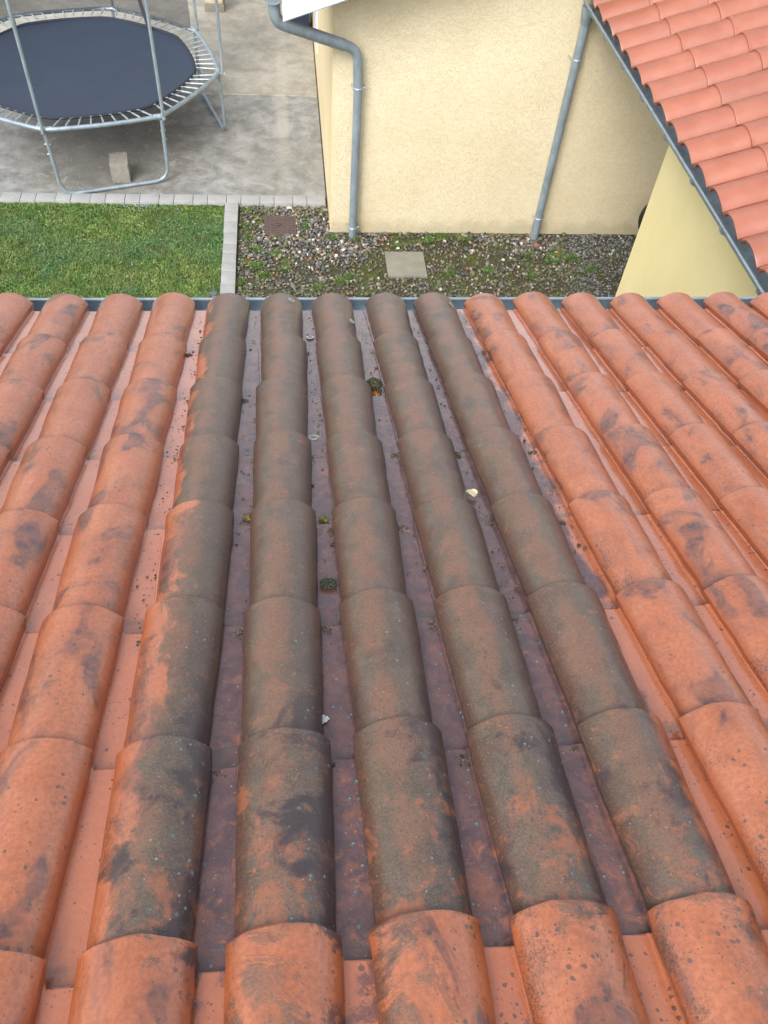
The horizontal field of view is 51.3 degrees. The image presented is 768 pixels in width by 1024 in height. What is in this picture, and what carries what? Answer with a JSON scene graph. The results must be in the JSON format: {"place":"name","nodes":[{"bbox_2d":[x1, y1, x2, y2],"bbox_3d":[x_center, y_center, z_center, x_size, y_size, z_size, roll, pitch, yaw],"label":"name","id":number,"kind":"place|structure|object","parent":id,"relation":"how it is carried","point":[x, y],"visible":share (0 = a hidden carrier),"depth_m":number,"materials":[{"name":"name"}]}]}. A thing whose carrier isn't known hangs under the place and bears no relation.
{"place":"outdoors","nodes":[
{"label":"outdoors","id":0,"kind":"place"},
{"bbox_2d":[0,202,224,297],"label":"lawn","id":1,"kind":"structure","parent":0,"point":[76,260],"depth_m":7.69,"materials":[{"name":"plant"}]},
{"bbox_2d":[10,204,209,268],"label":"tiny lawn flowers","id":2,"kind":"object","parent":1,"relation":"on","point":[111,237],"visible":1,"depth_m":7.88,"materials":[{"name":"plant"}]},
{"bbox_2d":[211,291,216,297],"bbox_3d":[-1.547,-1.953,7.301,0.060,0.112,0.059,-2,52,-6],"label":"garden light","id":3,"kind":"object","parent":1,"relation":"on","point":[213,293],"visible":0.69,"depth_m":7.26,"materials":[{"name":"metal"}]},
{"bbox_2d":[0,291,767,1023],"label":"tiled house","id":4,"kind":"structure","parent":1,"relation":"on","point":[398,865],"depth_m":1.66,"materials":[{"name":"tile"}]},
{"bbox_2d":[242,514,249,521],"bbox_3d":[-0.359,0.014,2.117,0.029,0.015,0.027,29,55,17],"label":"moss clump","id":5,"kind":"object","parent":4,"relation":"on","point":[246,517],"visible":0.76,"depth_m":2.11,"materials":[{"name":"green plant"}]},
{"bbox_2d":[308,435,318,439],"bbox_3d":[-0.219,-0.232,2.485,0.035,0.010,0.032,-2,52,-6],"label":"lichen","id":6,"kind":"object","parent":4,"relation":"on","point":[312,437],"visible":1,"depth_m":2.48},
{"bbox_2d":[318,515,328,521],"bbox_3d":[-0.160,0.018,2.125,0.031,0.016,0.027,-2,52,-6],"label":"moss clump","id":7,"kind":"object","parent":4,"relation":"on","point":[324,518],"visible":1,"depth_m":2.12,"materials":[{"name":"green plant"}]},
{"bbox_2d":[322,715,329,723],"bbox_3d":[-0.117,0.408,1.578,0.019,0.011,0.018,-16,55,-16],"label":"lichen flake","id":8,"kind":"object","parent":4,"relation":"on","point":[325,719],"visible":0.95,"depth_m":1.57,"materials":[{"name":"white plant"}]},
{"bbox_2d":[320,578,336,589],"bbox_3d":[-0.133,0.171,1.908,0.042,0.019,0.039,-2,52,-6],"label":"moss clump","id":9,"kind":"object","parent":4,"relation":"on","point":[326,584],"visible":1,"depth_m":1.90,"materials":[{"name":"green plant"}]},
{"bbox_2d":[366,377,382,390],"bbox_3d":[-0.034,-0.442,2.773,0.059,0.045,0.073,-2,52,-6],"label":"moss clump","id":10,"kind":"object","parent":4,"relation":"on","point":[374,383],"visible":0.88,"depth_m":2.75,"materials":[{"name":"green plant"}]},
{"bbox_2d":[109,315,675,789],"bbox_3d":[-0.085,-0.162,2.388,1.136,0.662,2.163,-2,52,-6],"label":"roof grit","id":11,"kind":"object","parent":4,"relation":"on","point":[431,623],"visible":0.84,"depth_m":2.09,"materials":[{"name":"brown gravel"}]},
{"bbox_2d":[466,489,477,496],"bbox_3d":[0.247,-0.057,2.236,0.032,0.016,0.031,38,58,23],"label":"bark flake","id":12,"kind":"object","parent":4,"relation":"on","point":[473,492],"visible":1,"depth_m":2.24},
{"bbox_2d":[0,0,325,202],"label":"concrete yard","id":13,"kind":"structure","parent":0,"point":[267,141],"depth_m":9.13,"materials":[{"name":"grey concrete"}]},
{"bbox_2d":[0,0,225,193],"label":"trampoline","id":14,"kind":"object","parent":13,"relation":"on","point":[79,68],"visible":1,"depth_m":8.64,"materials":[{"name":"metal"}]},
{"bbox_2d":[109,152,130,183],"bbox_3d":[-2.775,-3.617,8.413,0.192,0.222,0.242,-7,53,-11],"label":"concrete block","id":15,"kind":"object","parent":13,"relation":"on","point":[119,165],"depth_m":8.34,"materials":[{"name":"grey concrete"}]},
{"bbox_2d":[291,14,308,25],"bbox_3d":[-1.193,-7.085,10.762,0.425,0.980,0.520,-2,52,-6],"label":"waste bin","id":16,"kind":"object","parent":13,"relation":"on","point":[304,19],"visible":0.2,"depth_m":10.91,"materials":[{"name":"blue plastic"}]},
{"bbox_2d":[204,0,224,12],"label":"gate pier","id":17,"kind":"structure","parent":0,"point":[209,5],"depth_m":11.19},
{"bbox_2d":[236,205,636,297],"bbox_3d":[2.982,-1.240,7.214,8.565,0.012,5.250,-2,52,-6],"label":"gravel bed","id":18,"kind":"object","parent":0,"point":[436,275],"visible":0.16,"depth_m":7.94,"materials":[{"name":"grey gravel"}]},
{"bbox_2d":[264,215,296,235],"bbox_3d":[-1.059,-2.919,8.184,0.327,0.074,0.340,-2,52,-6],"label":"drain cover","id":19,"kind":"object","parent":18,"relation":"on","point":[280,225],"visible":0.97,"depth_m":8.16,"materials":[{"name":"brown metal"}]},
{"bbox_2d":[385,252,426,277],"bbox_3d":[0.213,-2.430,7.916,0.388,0.067,0.405,-2,52,-6],"label":"drain cover","id":20,"kind":"object","parent":18,"relation":"on","point":[405,264],"visible":0.99,"depth_m":7.88,"materials":[{"name":"concrete"}]},
{"bbox_2d":[235,206,621,296],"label":"ground weeds","id":21,"kind":"object","parent":18,"relation":"on","point":[351,277],"visible":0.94,"depth_m":8.04,"materials":[{"name":"green plant"}]},
{"bbox_2d":[264,0,668,240],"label":"rendered house","id":22,"kind":"structure","parent":18,"relation":"on","point":[534,119],"depth_m":7.41,"materials":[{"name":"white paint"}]},
{"bbox_2d":[638,204,647,227],"bbox_3d":[2.893,-3.047,8.286,0.520,0.520,0.100,-2,52,-6],"label":"tyre","id":23,"kind":"object","parent":18,"relation":"on","point":[641,216],"visible":0.04,"depth_m":8.23,"materials":[{"name":"black rubber"}]},
{"bbox_2d":[584,0,767,296],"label":"annex","id":24,"kind":"object","parent":18,"relation":"on","point":[696,71],"visible":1,"depth_m":5.47,"materials":[{"name":"paint"}]},
{"label":"ground","id":25,"kind":"structure","parent":0,"visible":0},
{"bbox_2d":[0,192,325,293],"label":"kerb","id":26,"kind":"structure","parent":25,"relation":"on","point":[232,203],"depth_m":8.21,"materials":[{"name":"grey concrete"}]},
{"bbox_2d":[310,13,329,228],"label":"wall joint gap","id":27,"kind":"structure","parent":25,"relation":"on","point":[320,128],"depth_m":9.39,"materials":[{"name":"beige paint"}]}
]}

